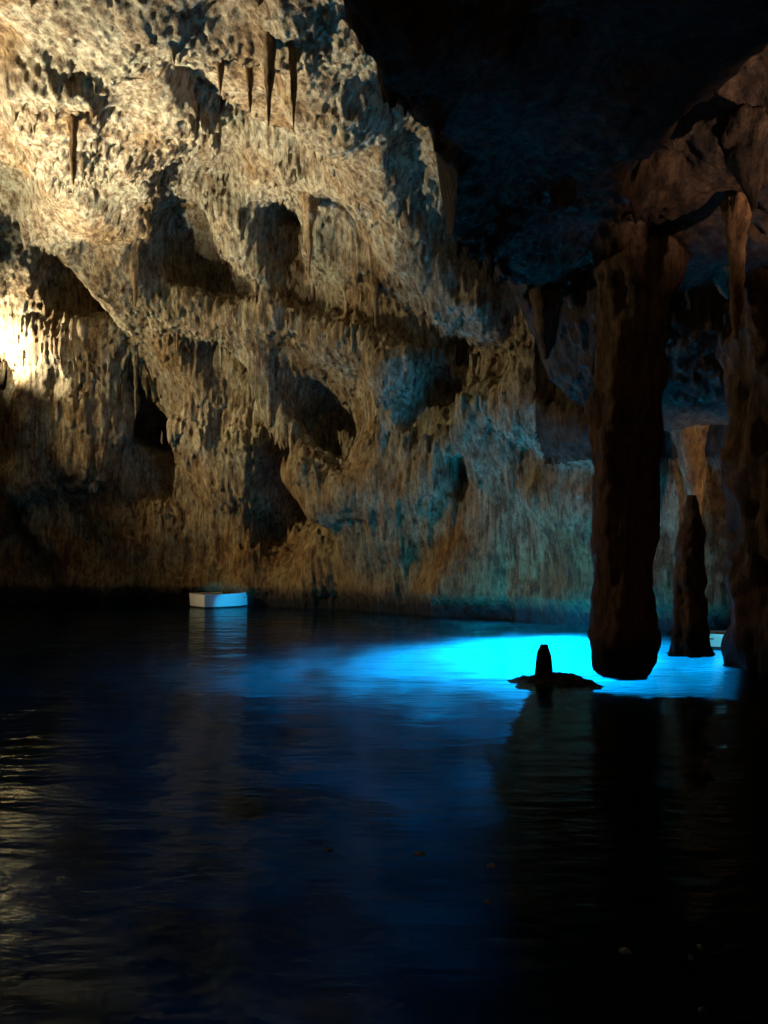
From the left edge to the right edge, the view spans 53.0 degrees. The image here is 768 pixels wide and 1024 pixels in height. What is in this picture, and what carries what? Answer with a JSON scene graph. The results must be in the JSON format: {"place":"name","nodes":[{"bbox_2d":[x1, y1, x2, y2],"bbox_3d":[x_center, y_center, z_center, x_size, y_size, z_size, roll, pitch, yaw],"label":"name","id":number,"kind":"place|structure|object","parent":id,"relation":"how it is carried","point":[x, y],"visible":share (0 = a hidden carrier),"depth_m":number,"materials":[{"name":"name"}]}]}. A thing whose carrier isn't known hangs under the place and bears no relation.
{"place":"outdoors","nodes":[
{"label":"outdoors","id":0,"kind":"place"},
{"bbox_2d":[155,427,166,439],"bbox_3d":[-5.243,-2.611,13.548,34.020,21.515,50.028,0,-3,0],"label":"chamber rock","id":1,"kind":"object","parent":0,"point":[159,429],"depth_m":38.42,"materials":[{"name":"stone"}]},
{"bbox_2d":[0,0,730,630],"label":"cave wall","id":2,"kind":"structure","parent":0,"point":[324,444],"depth_m":28.79,"materials":[{"name":"beige stone"}]},
{"bbox_2d":[65,113,78,185],"bbox_3d":[-8.575,-10.919,21.617,1.247,3.856,1.413,0,-3,0],"label":"stalactite","id":3,"kind":"object","parent":2,"relation":"hanging from","point":[72,120],"visible":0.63,"depth_m":21.21},
{"bbox_2d":[132,350,138,418],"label":"stalactite","id":4,"kind":"object","parent":2,"relation":"hanging from","point":[135,359],"visible":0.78,"depth_m":34.08},
{"bbox_2d":[129,223,153,307],"bbox_3d":[-10.004,-9.897,31.070,1.446,3.524,1.326,0,-3,0],"label":"stalactite","id":5,"kind":"object","parent":2,"relation":"hanging from","point":[136,247],"visible":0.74,"depth_m":30.72},
{"bbox_2d":[175,282,180,350],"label":"stalactite","id":6,"kind":"object","parent":2,"relation":"hanging from","point":[176,335],"visible":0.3,"depth_m":32.67},
{"bbox_2d":[216,60,224,94],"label":"stalactite","id":7,"kind":"object","parent":2,"relation":"hanging from","point":[220,69],"visible":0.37,"depth_m":19.65},
{"bbox_2d":[216,291,228,369],"bbox_3d":[-6.899,-7.639,32.796,0.692,3.360,0.765,1,-4,-25],"label":"stalactite","id":8,"kind":"object","parent":2,"relation":"hanging from","point":[223,295],"visible":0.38,"depth_m":32.50},
{"bbox_2d":[245,66,253,113],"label":"stalactite","id":9,"kind":"object","parent":2,"relation":"hanging from","point":[249,77],"visible":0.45,"depth_m":19.89},
{"bbox_2d":[263,31,276,125],"bbox_3d":[-2.822,-11.216,19.011,1.022,3.714,1.076,-1,-3,21],"label":"stalactite","id":10,"kind":"object","parent":2,"relation":"hanging from","point":[269,48],"visible":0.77,"depth_m":18.69},
{"bbox_2d":[288,43,296,131],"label":"stalactite","id":11,"kind":"object","parent":2,"relation":"hanging from","point":[292,61],"visible":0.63,"depth_m":18.64},
{"bbox_2d":[298,192,321,277],"bbox_3d":[-2.690,-10.004,28.042,0.876,3.184,0.899,2,-4,-36],"label":"stalactite","id":12,"kind":"object","parent":2,"relation":"hanging from","point":[310,203],"visible":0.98,"depth_m":27.70},
{"bbox_2d":[369,271,380,330],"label":"stalactite","id":13,"kind":"object","parent":2,"relation":"hanging from","point":[375,286],"visible":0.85,"depth_m":28.60},
{"bbox_2d":[0,602,767,1023],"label":"water","id":14,"kind":"structure","parent":0,"point":[188,794],"depth_m":6.32,"materials":[{"name":"liquid"}]},
{"bbox_2d":[189,592,246,607],"bbox_3d":[-6.872,3.802,33.047,2.490,0.777,1.794,2,-4,-38],"label":"rowing boat","id":15,"kind":"object","parent":14,"relation":"on","point":[211,600],"visible":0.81,"depth_m":32.24,"materials":[{"name":"white paint"}]},
{"bbox_2d":[412,851,424,856],"bbox_3d":[0.264,2.509,5.673,0.106,0.018,0.081,-2,-4,38],"label":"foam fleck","id":16,"kind":"object","parent":14,"relation":"on","point":[420,853],"visible":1,"depth_m":5.65},
{"bbox_2d":[487,863,495,867],"bbox_3d":[0.758,2.497,5.446,0.072,0.018,0.070,-2,-4,31],"label":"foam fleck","id":17,"kind":"object","parent":14,"relation":"on","point":[490,865],"visible":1,"depth_m":5.43},
{"bbox_2d":[519,672,593,686],"bbox_3d":[3.011,3.050,13.625,1.600,0.378,1.898,0,-3,0],"label":"flat rock","id":18,"kind":"object","parent":14,"relation":"in","point":[565,679],"visible":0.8,"depth_m":13.32,"materials":[{"name":"brown stone"}]},
{"bbox_2d":[534,644,553,678],"bbox_3d":[2.864,2.730,13.774,0.386,0.721,0.354,0,-3,0],"label":"stalagmite","id":19,"kind":"object","parent":18,"relation":"on","point":[543,666],"visible":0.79,"depth_m":13.66,"materials":[{"name":"brown stone"}]},
{"bbox_2d":[619,947,631,953],"bbox_3d":[1.338,2.432,4.279,0.071,0.018,0.065,0,-3,-3],"label":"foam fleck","id":20,"kind":"object","parent":14,"relation":"on","point":[624,950],"visible":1,"depth_m":4.26},
{"bbox_2d":[586,221,689,673],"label":"stone column","id":21,"kind":"structure","parent":14,"relation":"in","point":[640,268],"depth_m":14.55,"materials":[{"name":"brown stone"}]},
{"bbox_2d":[668,495,715,655],"bbox_3d":[6.840,1.480,17.350,1.042,3.720,0.994,0,-3,0],"label":"stalagmite","id":22,"kind":"object","parent":14,"relation":"in","point":[690,632],"visible":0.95,"depth_m":17.08,"materials":[{"name":"brown stone"}]},
{"bbox_2d":[710,631,725,648],"bbox_3d":[8.297,3.120,18.454,2.290,0.510,1.044,0,-3,-2],"label":"rowing boat","id":23,"kind":"object","parent":14,"relation":"on","point":[716,637],"visible":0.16,"depth_m":18.08,"materials":[{"name":"white paint"}]},
{"bbox_2d":[712,266,767,671],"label":"stone column","id":24,"kind":"structure","parent":14,"relation":"in","point":[743,453],"depth_m":15.02,"materials":[{"name":"brown stone"}]},
{"bbox_2d":[343,0,767,465],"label":"cave ceiling","id":25,"kind":"structure","parent":0,"point":[560,131],"depth_m":11.47,"materials":[{"name":"stone"}]},
{"bbox_2d":[529,273,570,358],"bbox_3d":[3.748,-5.370,17.479,1.565,3.810,1.559,0,-3,0],"label":"stalactite","id":26,"kind":"object","parent":25,"relation":"hanging from","point":[545,303],"visible":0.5,"depth_m":17.20},
{"bbox_2d":[670,424,709,517],"bbox_3d":[8.260,-2.154,20.462,1.701,5.758,1.594,1,-3,-20],"label":"stalactite","id":27,"kind":"object","parent":25,"relation":"hanging from","point":[689,443],"visible":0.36,"depth_m":20.06},
{"bbox_2d":[720,192,752,337],"bbox_3d":[5.875,-4.035,12.735,0.497,2.343,0.506,0,-3,0],"label":"stalactite","id":28,"kind":"object","parent":25,"relation":"hanging from","point":[736,212],"visible":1,"depth_m":12.64},
{"bbox_2d":[711,103,767,211],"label":"stalactite","id":29,"kind":"object","parent":25,"relation":"hanging from","point":[740,132],"visible":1,"depth_m":10.71,"materials":[{"name":"stone"}]},
{"bbox_2d":[697,1007,705,1013],"bbox_3d":[1.534,2.400,3.717,0.042,0.018,0.036,1,-3,-17],"label":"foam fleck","id":30,"kind":"object","parent":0,"point":[700,1010],"visible":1,"depth_m":3.71}
]}

